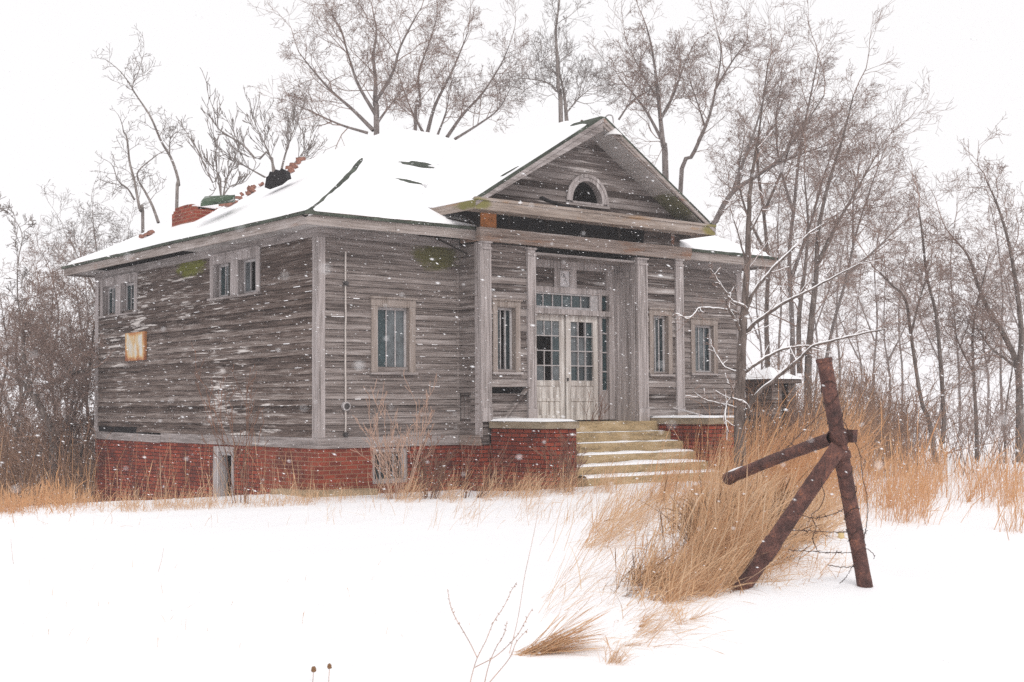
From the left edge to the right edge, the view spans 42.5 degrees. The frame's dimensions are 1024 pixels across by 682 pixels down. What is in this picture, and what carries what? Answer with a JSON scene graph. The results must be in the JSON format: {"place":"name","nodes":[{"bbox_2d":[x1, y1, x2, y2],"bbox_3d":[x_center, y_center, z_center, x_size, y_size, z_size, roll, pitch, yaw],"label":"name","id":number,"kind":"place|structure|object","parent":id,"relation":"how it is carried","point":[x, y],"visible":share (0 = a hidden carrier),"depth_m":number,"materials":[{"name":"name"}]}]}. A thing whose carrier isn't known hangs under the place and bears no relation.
{"place":"outdoors","nodes":[
{"label":"outdoors","id":0,"kind":"place"},
{"bbox_2d":[0,398,1023,681],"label":"ground","id":1,"kind":"structure","parent":0,"point":[882,630],"depth_m":10.26,"materials":[{"name":"snow"}]},
{"bbox_2d":[0,193,42,483],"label":"bare tree","id":2,"kind":"object","parent":1,"relation":"on","point":[15,241],"visible":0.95,"depth_m":29.41,"materials":[{"name":"grey plant"}]},
{"bbox_2d":[0,258,74,485],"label":"bare tree","id":3,"kind":"object","parent":1,"relation":"on","point":[5,329],"visible":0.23,"depth_m":32.78,"materials":[{"name":"grey plant"}]},
{"bbox_2d":[0,237,84,493],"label":"bare tree","id":4,"kind":"object","parent":1,"relation":"on","point":[44,309],"visible":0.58,"depth_m":32.15,"materials":[{"name":"grey plant"}]},
{"bbox_2d":[9,279,94,500],"bbox_3d":[-9.947,1.114,30.033,2.732,5.281,2.107,2,-4,-39],"label":"bare tree","id":5,"kind":"object","parent":1,"relation":"on","point":[76,439],"visible":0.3,"depth_m":29.89,"materials":[{"name":"grey plant"}]},
{"bbox_2d":[1,215,103,441],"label":"bare tree","id":6,"kind":"object","parent":1,"relation":"on","point":[74,298],"visible":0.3,"depth_m":35.17,"materials":[{"name":"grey plant"}]},
{"bbox_2d":[0,257,117,500],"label":"bare tree","id":7,"kind":"object","parent":1,"relation":"on","point":[47,347],"visible":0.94,"depth_m":28.70,"materials":[{"name":"grey plant"}]},
{"bbox_2d":[0,383,118,506],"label":"undergrowth","id":8,"kind":"object","parent":1,"relation":"on","point":[22,456],"visible":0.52,"depth_m":28.96,"materials":[{"name":"plant"}]},
{"bbox_2d":[30,270,94,480],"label":"bare tree","id":9,"kind":"object","parent":1,"relation":"on","point":[82,317],"visible":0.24,"depth_m":33.51,"materials":[{"name":"grey plant"}]},
{"bbox_2d":[28,223,97,466],"bbox_3d":[-12.018,0.407,36.240,3.060,7.362,3.187,2,-4,-39],"label":"bare tree","id":10,"kind":"object","parent":1,"relation":"on","point":[83,252],"visible":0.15,"depth_m":36.04,"materials":[{"name":"grey plant"}]},
{"bbox_2d":[0,428,130,523],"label":"straw grass","id":11,"kind":"structure","parent":1,"relation":"on","point":[26,499],"depth_m":19.68,"materials":[{"name":"plant"}]},
{"bbox_2d":[26,174,150,337],"bbox_3d":[-11.877,-0.431,38.001,3.878,9.204,3.294,2,-4,-39],"label":"bare tree","id":12,"kind":"object","parent":1,"relation":"on","point":[92,220],"visible":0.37,"depth_m":38.10,"materials":[{"name":"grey plant"}]},
{"bbox_2d":[91,105,182,233],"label":"bare tree","id":13,"kind":"object","parent":1,"relation":"on","point":[141,206],"visible":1,"depth_m":32.96,"materials":[{"name":"grey plant"}]},
{"bbox_2d":[92,25,194,207],"bbox_3d":[-9.586,-2.123,33.890,3.248,12.132,1.886,-1,-3,10],"label":"bare tree","id":14,"kind":"object","parent":1,"relation":"on","point":[171,158],"visible":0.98,"depth_m":34.02,"materials":[{"name":"grey plant"}]},
{"bbox_2d":[176,116,259,195],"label":"bare tree","id":15,"kind":"object","parent":1,"relation":"on","point":[240,178],"visible":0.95,"depth_m":32.98,"materials":[{"name":"grey plant"}]},
{"bbox_2d":[191,342,267,503],"bbox_3d":[-4.410,1.288,20.411,1.229,2.555,0.893,-2,-3,29],"label":"shrub","id":16,"kind":"object","parent":1,"relation":"on","point":[247,425],"visible":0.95,"depth_m":20.45,"materials":[{"name":"plant"}]},
{"bbox_2d":[200,68,327,177],"bbox_3d":[-6.342,-1.415,33.528,3.385,10.601,1.948,1,-3,-20],"label":"bare tree","id":17,"kind":"object","parent":1,"relation":"on","point":[242,138],"visible":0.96,"depth_m":33.85,"materials":[{"name":"grey plant"}]},
{"bbox_2d":[311,666,315,681],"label":"seed head","id":18,"kind":"object","parent":1,"relation":"on","point":[313,669],"visible":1,"depth_m":7.19},
{"bbox_2d":[246,0,467,156],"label":"bare tree","id":19,"kind":"object","parent":1,"relation":"on","point":[375,98],"visible":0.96,"depth_m":39.90,"materials":[{"name":"grey plant"}]},
{"bbox_2d":[93,433,634,511],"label":"grass tufts","id":20,"kind":"object","parent":1,"relation":"on","point":[416,494],"visible":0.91,"depth_m":20.35,"materials":[{"name":"plant"}]},
{"bbox_2d":[350,369,436,498],"bbox_3d":[-1.884,1.490,20.827,1.147,2.109,1.718,-2,-3,33],"label":"bare bush","id":21,"kind":"object","parent":1,"relation":"on","point":[384,462],"visible":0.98,"depth_m":20.79,"materials":[{"name":"plant"}]},
{"bbox_2d":[61,116,777,501],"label":"schoolhouse","id":22,"kind":"structure","parent":1,"relation":"on","point":[589,166],"depth_m":23.97,"materials":[{"name":"wood"}]},
{"bbox_2d":[98,276,117,318],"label":"window","id":23,"kind":"structure","parent":22,"relation":"in","point":[108,302],"depth_m":28.57,"materials":[{"name":"grey paint"}]},
{"bbox_2d":[115,272,138,315],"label":"window","id":24,"kind":"structure","parent":22,"relation":"in","point":[125,291],"depth_m":27.79,"materials":[{"name":"grey paint"}]},
{"bbox_2d":[125,331,146,360],"bbox_3d":[-7.750,0.114,27.142,0.052,0.586,0.985,2,-4,-39],"label":"metal plate","id":25,"kind":"object","parent":22,"relation":"attached to","point":[135,342],"visible":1,"depth_m":27.08,"materials":[{"name":"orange metal"}]},
{"bbox_2d":[207,251,233,300],"bbox_3d":[-5.287,-1.187,24.284,0.227,0.848,1.026,2,-4,-39],"label":"window","id":26,"kind":"structure","parent":22,"relation":"in","point":[218,280],"depth_m":24.47,"materials":[{"name":"grey paint"}]},
{"bbox_2d":[213,446,233,496],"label":"basement window","id":27,"kind":"structure","parent":22,"relation":"in","point":[217,481],"depth_m":24.20,"materials":[{"name":"grey paint"}]},
{"bbox_2d":[231,246,261,297],"bbox_3d":[-4.676,-1.226,23.532,0.228,0.850,1.025,2,-4,-39],"label":"window","id":28,"kind":"structure","parent":22,"relation":"in","point":[243,263],"depth_m":23.69,"materials":[{"name":"grey paint"}]},
{"bbox_2d":[341,252,350,436],"bbox_3d":[-2.748,0.048,21.836,0.150,3.075,0.075,2,-4,-39],"label":"conduit","id":29,"kind":"object","parent":22,"relation":"attached to","point":[345,406],"visible":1,"depth_m":21.82,"materials":[{"name":"metal"}]},
{"bbox_2d":[373,447,406,483],"bbox_3d":[-2.104,2.116,22.406,0.724,0.604,0.096,2,-4,-39],"label":"basement window","id":30,"kind":"structure","parent":22,"relation":"in","point":[404,449],"depth_m":22.45,"materials":[{"name":"grey paint"}]},
{"bbox_2d":[369,296,417,374],"bbox_3d":[-2.050,-0.084,22.510,0.964,1.320,0.190,2,-4,-39],"label":"window","id":31,"kind":"structure","parent":22,"relation":"in","point":[400,349],"depth_m":22.57,"materials":[{"name":"grey paint"}]},
{"bbox_2d":[66,128,770,265],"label":"roof snow","id":32,"kind":"structure","parent":22,"relation":"on","point":[376,184],"depth_m":24.92,"materials":[{"name":"snow"}]},
{"bbox_2d":[146,230,154,234],"bbox_3d":[-7.586,-2.280,27.673,0.117,0.145,0.196,-1,-3,19],"label":"loose brick","id":33,"kind":"object","parent":32,"relation":"on","point":[150,232],"visible":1,"depth_m":27.63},
{"bbox_2d":[201,194,234,205],"bbox_3d":[-5.596,-2.679,25.100,0.583,0.385,0.905,0,-3,-9],"label":"roofing panel","id":34,"kind":"object","parent":32,"relation":"on","point":[212,200],"visible":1,"depth_m":24.89,"materials":[{"name":"metal"}]},
{"bbox_2d":[223,202,232,206],"bbox_3d":[-5.718,-2.752,26.559,0.186,0.096,0.115,-1,-3,7],"label":"loose brick","id":35,"kind":"object","parent":32,"relation":"on","point":[227,204],"visible":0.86,"depth_m":26.52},
{"bbox_2d":[265,168,290,188],"bbox_3d":[-4.522,-3.134,25.473,0.450,0.383,0.365,0,-3,2],"label":"flue stump","id":36,"kind":"object","parent":32,"relation":"on","point":[276,177],"visible":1,"depth_m":25.30,"materials":[{"name":"metal"}]},
{"bbox_2d":[296,157,305,160],"bbox_3d":[-4.042,-3.476,25.203,0.190,0.110,0.111,1,-3,-20],"label":"loose brick","id":37,"kind":"object","parent":32,"relation":"on","point":[301,158],"visible":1,"depth_m":25.16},
{"bbox_2d":[418,121,585,207],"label":"roof snow","id":38,"kind":"structure","parent":22,"relation":"on","point":[509,152],"depth_m":24.29,"materials":[{"name":"snow"}]},
{"bbox_2d":[492,298,522,374],"bbox_3d":[-0.131,-0.072,23.287,0.685,1.329,0.214,2,-4,-39],"label":"window","id":39,"kind":"structure","parent":22,"relation":"in","point":[511,362],"depth_m":23.37,"materials":[{"name":"grey paint"}]},
{"bbox_2d":[536,314,564,418],"bbox_3d":[0.668,0.493,24.704,0.817,1.994,0.043,2,-4,-39],"label":"door","id":40,"kind":"structure","parent":22,"relation":"in","point":[550,399],"depth_m":24.78,"materials":[{"name":"grey paint"}]},
{"bbox_2d":[536,292,597,310],"bbox_3d":[0.999,-0.749,25.018,1.670,0.307,0.050,2,-4,-39],"label":"transom window","id":41,"kind":"structure","parent":22,"relation":"in","point":[551,300],"depth_m":25.06,"materials":[{"name":"glass"}]},
{"bbox_2d":[539,196,599,210],"bbox_3d":[1.043,-2.449,23.641,1.365,0.160,0.100,2,-4,-39],"label":"flashing strip","id":42,"kind":"object","parent":22,"relation":"attached to","point":[545,199],"visible":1,"depth_m":23.41,"materials":[{"name":"wood"}]},
{"bbox_2d":[564,315,597,419],"bbox_3d":[1.332,0.514,25.214,0.822,1.993,0.087,2,-4,-39],"label":"door","id":43,"kind":"structure","parent":22,"relation":"in","point":[586,368],"depth_m":25.20,"materials":[{"name":"grey paint"}]},
{"bbox_2d":[604,114,621,136],"bbox_3d":[1.876,-3.986,24.412,0.340,0.426,0.340,2,-4,-39],"label":"gable lamp","id":44,"kind":"object","parent":22,"relation":"attached to","point":[615,131],"visible":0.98,"depth_m":24.33,"materials":[{"name":"white ceramic"}]},
{"bbox_2d":[648,308,674,375],"bbox_3d":[2.866,0.026,25.718,0.683,1.329,0.216,2,-4,-39],"label":"window","id":45,"kind":"structure","parent":22,"relation":"in","point":[660,337],"depth_m":25.80,"materials":[{"name":"grey paint"}]},
{"bbox_2d":[690,317,720,374],"bbox_3d":[3.967,0.116,27.391,0.864,1.197,0.192,2,-4,-39],"label":"window","id":46,"kind":"structure","parent":22,"relation":"in","point":[700,352],"depth_m":27.45,"materials":[{"name":"grey paint"}]},
{"bbox_2d":[11,463,852,647],"bbox_3d":[-1.815,2.011,16.206,9.371,0.694,15.734,0,-3,-9],"label":"snow stubble","id":47,"kind":"object","parent":1,"relation":"on","point":[583,494],"visible":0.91,"depth_m":12.27,"materials":[{"name":"plant"}]},
{"bbox_2d":[412,433,464,498],"bbox_3d":[-1.143,1.990,20.831,0.831,1.104,1.135,0,-3,-11],"label":"bare bush","id":48,"kind":"object","parent":1,"relation":"on","point":[441,478],"visible":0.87,"depth_m":20.91,"materials":[{"name":"plant"}]},
{"bbox_2d":[369,0,561,139],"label":"bare tree","id":49,"kind":"object","parent":1,"relation":"on","point":[462,113],"visible":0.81,"depth_m":41.94,"materials":[{"name":"grey plant"}]},
{"bbox_2d":[461,436,515,497],"bbox_3d":[-0.431,2.012,20.896,0.931,1.046,0.794,1,-3,-23],"label":"bare bush","id":50,"kind":"object","parent":1,"relation":"on","point":[469,465],"visible":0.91,"depth_m":20.79,"materials":[{"name":"plant"}]},
{"bbox_2d":[447,583,532,681],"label":"dry weed","id":51,"kind":"object","parent":1,"relation":"on","point":[488,633],"visible":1,"depth_m":7.11,"materials":[{"name":"plant"}]},
{"bbox_2d":[484,623,527,681],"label":"dry weed","id":52,"kind":"object","parent":1,"relation":"on","point":[495,650],"visible":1,"depth_m":7.16,"materials":[{"name":"plant"}]},
{"bbox_2d":[509,496,539,653],"bbox_3d":[0.073,1.368,7.720,0.163,0.918,0.093,-2,-3,31],"label":"dry weed","id":53,"kind":"object","parent":1,"relation":"on","point":[524,578],"visible":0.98,"depth_m":7.71,"materials":[{"name":"plant"}]},
{"bbox_2d":[489,418,579,490],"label":"brick pier","id":54,"kind":"structure","parent":1,"relation":"on","point":[527,432],"depth_m":22.13,"materials":[{"name":"brick"}]},
{"bbox_2d":[501,386,529,417],"bbox_3d":[0.062,1.093,23.256,0.602,0.582,0.100,2,-4,-40],"label":"leaning plank","id":55,"kind":"object","parent":54,"relation":"on","point":[515,403],"visible":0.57,"depth_m":23.24,"materials":[{"name":"wood"}]},
{"bbox_2d":[464,0,625,122],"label":"bare tree","id":56,"kind":"object","parent":1,"relation":"on","point":[559,90],"visible":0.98,"depth_m":40.69,"materials":[{"name":"grey plant"}]},
{"bbox_2d":[528,431,593,491],"bbox_3d":[0.934,1.936,21.101,1.135,1.029,1.039,2,-4,-39],"label":"bare bush","id":57,"kind":"object","parent":1,"relation":"on","point":[562,459],"visible":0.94,"depth_m":20.99,"materials":[{"name":"plant"}]},
{"bbox_2d":[511,593,644,664],"bbox_3d":[0.492,1.699,7.909,1.007,0.378,0.626,-2,-3,34],"label":"grass tuft","id":58,"kind":"object","parent":1,"relation":"on","point":[555,643],"visible":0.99,"depth_m":7.93,"materials":[{"name":"plant"}]},
{"bbox_2d":[576,421,715,486],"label":"entrance steps","id":59,"kind":"structure","parent":1,"relation":"on","point":[609,436],"depth_m":23.75,"materials":[{"name":"concrete"}]},
{"bbox_2d":[580,386,609,421],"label":"bare bush","id":60,"kind":"object","parent":59,"relation":"on","point":[592,419],"visible":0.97,"depth_m":24.49,"materials":[{"name":"plant"}]},
{"bbox_2d":[582,0,739,179],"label":"bare tree","id":61,"kind":"object","parent":1,"relation":"on","point":[656,91],"visible":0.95,"depth_m":42.03,"materials":[{"name":"grey plant"}]},
{"bbox_2d":[650,415,747,468],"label":"brick pier","id":62,"kind":"structure","parent":1,"relation":"on","point":[717,425],"depth_m":24.52,"materials":[{"name":"brick"}]},
{"bbox_2d":[672,407,701,415],"bbox_3d":[3.329,1.335,25.055,0.609,0.169,0.050,1,-3,-20],"label":"fallen lath","id":63,"kind":"object","parent":62,"relation":"on","point":[687,411],"visible":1,"depth_m":25.03,"materials":[{"name":"grey paint"}]},
{"bbox_2d":[675,410,699,414],"bbox_3d":[3.426,1.408,25.742,0.480,0.100,0.120,1,-3,-21],"label":"timber offcut","id":64,"kind":"object","parent":62,"relation":"on","point":[686,413],"visible":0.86,"depth_m":25.68,"materials":[{"name":"wood"}]},
{"bbox_2d":[663,0,783,193],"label":"bare tree","id":65,"kind":"object","parent":1,"relation":"on","point":[704,125],"visible":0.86,"depth_m":43.84,"materials":[{"name":"grey plant"}]},
{"bbox_2d":[706,167,786,374],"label":"bare tree","id":66,"kind":"object","parent":1,"relation":"on","point":[751,321],"visible":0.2,"depth_m":60.59,"materials":[{"name":"grey plant"}]},
{"bbox_2d":[745,367,801,468],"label":"outhouse","id":67,"kind":"structure","parent":1,"relation":"on","point":[787,377],"depth_m":30.74,"materials":[{"name":"wood"}]},
{"bbox_2d":[704,0,843,367],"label":"bare tree","id":68,"kind":"object","parent":1,"relation":"on","point":[766,323],"visible":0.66,"depth_m":40.84,"materials":[{"name":"brown plant"}]},
{"bbox_2d":[659,130,898,485],"bbox_3d":[4.061,-0.411,20.266,3.704,5.681,1.561,0,-3,1],"label":"young tree","id":69,"kind":"object","parent":1,"relation":"on","point":[740,403],"visible":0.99,"depth_m":20.23,"materials":[{"name":"grey plant"}]},
{"bbox_2d":[746,395,812,471],"bbox_3d":[5.499,1.933,27.713,1.451,1.907,1.612,0,-3,-6],"label":"bare bush","id":70,"kind":"object","parent":1,"relation":"on","point":[781,424],"visible":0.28,"depth_m":27.56,"materials":[{"name":"plant"}]},
{"bbox_2d":[756,142,822,371],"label":"bare tree","id":71,"kind":"object","parent":1,"relation":"on","point":[779,345],"visible":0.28,"depth_m":58.36,"materials":[{"name":"grey plant"}]},
{"bbox_2d":[722,357,872,590],"bbox_3d":[1.994,1.168,10.954,1.030,2.022,1.982,1,-3,-26],"label":"corner post","id":72,"kind":"object","parent":1,"relation":"on","point":[835,440],"visible":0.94,"depth_m":10.29,"materials":[{"name":"rusted steel"},{"name":"rusty wire"},{"name":"snow"}]},
{"bbox_2d":[767,410,825,461],"bbox_3d":[2.168,0.722,10.089,0.558,0.393,0.064,1,-3,-26],"label":"barbed wire","id":73,"kind":"object","parent":72,"relation":"attached to","point":[796,437],"visible":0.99,"depth_m":10.11,"materials":[{"name":"metal"}]},
{"bbox_2d":[785,529,849,533],"bbox_3d":[2.373,1.479,10.237,0.513,0.043,0.041,0,-3,-1],"label":"barbed wire","id":74,"kind":"object","parent":72,"relation":"attached to","point":[846,531],"visible":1,"depth_m":10.24,"materials":[{"name":"metal"}]},
{"bbox_2d":[838,532,844,538],"bbox_3d":[2.545,1.505,10.190,0.056,0.048,0.055,2,-4,-39],"label":"wire insulator","id":75,"kind":"object","parent":74,"relation":"hanging from","point":[841,535],"visible":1,"depth_m":10.17,"materials":[{"name":"yellow ceramic"}]},
{"bbox_2d":[811,453,825,548],"bbox_3d":[2.390,1.240,10.202,0.096,0.755,0.169,1,-3,-17],"label":"barbed wire","id":76,"kind":"object","parent":72,"relation":"hanging from","point":[822,501],"visible":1,"depth_m":10.23,"materials":[{"name":"metal"}]},
{"bbox_2d":[788,549,854,554],"bbox_3d":[2.406,1.640,10.242,0.517,0.047,0.043,0,-3,0],"label":"barbed wire","id":77,"kind":"object","parent":72,"relation":"attached to","point":[823,552],"visible":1,"depth_m":10.24,"materials":[{"name":"metal"}]},
{"bbox_2d":[797,506,848,519],"bbox_3d":[2.404,1.329,10.178,0.428,0.098,0.130,0,-3,1],"label":"barbed wire","id":78,"kind":"object","parent":72,"relation":"attached to","point":[819,517],"visible":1,"depth_m":10.14,"materials":[{"name":"metal"}]},
{"bbox_2d":[819,381,865,544],"bbox_3d":[2.600,0.960,10.358,0.347,1.291,0.159,0,-3,-7],"label":"barbed wire","id":79,"kind":"object","parent":72,"relation":"attached to","point":[824,403],"visible":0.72,"depth_m":10.30,"materials":[{"name":"metal"}]},
{"bbox_2d":[827,564,857,567],"bbox_3d":[2.568,1.748,10.243,0.233,0.035,0.036,-1,-3,4],"label":"barbed wire","id":80,"kind":"object","parent":72,"relation":"attached to","point":[843,566],"visible":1,"depth_m":10.24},
{"bbox_2d":[842,418,867,538],"bbox_3d":[2.686,1.072,10.276,0.267,0.940,0.069,1,-3,-27],"label":"barbed wire","id":81,"kind":"object","parent":72,"relation":"hanging from","point":[862,476],"visible":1,"depth_m":10.33,"materials":[{"name":"metal"}]},
{"bbox_2d":[709,2,913,232],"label":"bare tree","id":82,"kind":"object","parent":1,"relation":"on","point":[719,214],"visible":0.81,"depth_m":40.07,"materials":[{"name":"grey plant"}]},
{"bbox_2d":[723,0,903,413],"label":"bare tree","id":83,"kind":"object","parent":1,"relation":"on","point":[791,314],"visible":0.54,"depth_m":42.92,"materials":[{"name":"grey plant"}]},
{"bbox_2d":[774,150,873,413],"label":"bare tree","id":84,"kind":"object","parent":1,"relation":"on","point":[829,288],"visible":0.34,"depth_m":65.68,"materials":[{"name":"grey plant"}]},
{"bbox_2d":[801,166,875,409],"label":"bare tree","id":85,"kind":"object","parent":1,"relation":"on","point":[836,331],"visible":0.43,"depth_m":55.27,"materials":[{"name":"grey plant"}]},
{"bbox_2d":[741,0,953,437],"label":"bare tree","id":86,"kind":"object","parent":1,"relation":"on","point":[818,258],"visible":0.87,"depth_m":37.96,"materials":[{"name":"brown plant"}]},
{"bbox_2d":[800,216,896,410],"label":"bare tree","id":87,"kind":"object","parent":1,"relation":"on","point":[857,346],"visible":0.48,"depth_m":70.15,"materials":[{"name":"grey plant"}]},
{"bbox_2d":[690,336,1023,477],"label":"shrub thicket","id":88,"kind":"object","parent":1,"relation":"on","point":[907,434],"visible":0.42,"depth_m":28.48,"materials":[{"name":"plant"}]},
{"bbox_2d":[816,156,904,411],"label":"bare tree","id":89,"kind":"object","parent":1,"relation":"on","point":[875,338],"visible":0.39,"depth_m":60.21,"materials":[{"name":"grey plant"}]},
{"bbox_2d":[814,82,950,407],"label":"bare tree","id":90,"kind":"object","parent":1,"relation":"on","point":[831,330],"visible":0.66,"depth_m":41.93,"materials":[{"name":"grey plant"}]},
{"bbox_2d":[751,367,1023,475],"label":"undergrowth","id":91,"kind":"object","parent":1,"relation":"on","point":[991,418],"visible":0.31,"depth_m":32.79,"materials":[{"name":"brown plant"}]},
{"bbox_2d":[868,206,926,414],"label":"bare tree","id":92,"kind":"object","parent":1,"relation":"on","point":[902,377],"visible":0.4,"depth_m":64.86,"materials":[{"name":"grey plant"}]},
{"bbox_2d":[844,195,955,412],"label":"bare tree","id":93,"kind":"object","parent":1,"relation":"on","point":[886,357],"visible":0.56,"depth_m":56.88,"materials":[{"name":"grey plant"}]},
{"bbox_2d":[827,144,998,462],"bbox_3d":[9.905,-0.874,31.979,4.713,7.948,2.933,2,-4,-39],"label":"bare tree","id":94,"kind":"object","parent":1,"relation":"on","point":[925,278],"visible":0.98,"depth_m":31.92,"materials":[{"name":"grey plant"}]},
{"bbox_2d":[868,205,981,427],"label":"bare tree","id":95,"kind":"object","parent":1,"relation":"on","point":[909,302],"visible":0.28,"depth_m":67.91,"materials":[{"name":"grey plant"}]},
{"bbox_2d":[907,117,1023,461],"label":"bare tree","id":96,"kind":"object","parent":1,"relation":"on","point":[1017,356],"visible":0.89,"depth_m":33.01,"materials":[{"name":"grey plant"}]},
{"bbox_2d":[920,212,1016,459],"bbox_3d":[11.827,-0.031,33.907,2.326,6.398,2.705,2,-4,-39],"label":"bare tree","id":97,"kind":"object","parent":1,"relation":"on","point":[976,434],"visible":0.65,"depth_m":33.85,"materials":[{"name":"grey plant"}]},
{"bbox_2d":[921,167,1019,431],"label":"bare tree","id":98,"kind":"object","parent":1,"relation":"on","point":[985,279],"visible":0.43,"depth_m":62.32,"materials":[{"name":"grey plant"}]},
{"bbox_2d":[961,228,1023,426],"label":"bare tree","id":99,"kind":"object","parent":1,"relation":"on","point":[988,383],"visible":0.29,"depth_m":69.89,"materials":[{"name":"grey plant"}]},
{"bbox_2d":[965,181,1023,421],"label":"bare tree","id":100,"kind":"object","parent":1,"relation":"on","point":[1008,294],"visible":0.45,"depth_m":57.79,"materials":[{"name":"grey plant"}]},
{"bbox_2d":[972,158,1023,431],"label":"bare tree","id":101,"kind":"object","parent":1,"relation":"on","point":[1000,363],"visible":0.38,"depth_m":59.97,"materials":[{"name":"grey plant"}]},
{"bbox_2d":[986,303,1023,460],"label":"bare tree","id":102,"kind":"object","parent":1,"relation":"on","point":[1008,396],"visible":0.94,"depth_m":31.78,"materials":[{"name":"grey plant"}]},
{"bbox_2d":[0,0,1023,679],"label":"snowfall","id":103,"kind":"object","parent":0,"point":[500,276],"visible":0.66,"depth_m":12.72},
{"bbox_2d":[0,0,1023,404],"label":"sky","id":104,"kind":"structure","parent":0,"point":[993,21],"materials":[{"name":"white"}]},
{"bbox_2d":[541,422,902,657],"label":"dry grass","id":105,"kind":"structure","parent":0,"point":[695,582],"depth_m":11.97,"materials":[{"name":"plant"}]},
{"bbox_2d":[628,368,908,509],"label":"tall grass","id":106,"kind":"structure","parent":0,"point":[787,465],"depth_m":20.79,"materials":[{"name":"plant"}]},
{"bbox_2d":[801,390,1023,539],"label":"prairie grass","id":107,"kind":"structure","parent":0,"point":[924,489],"depth_m":19.14,"materials":[{"name":"plant"}]}
]}

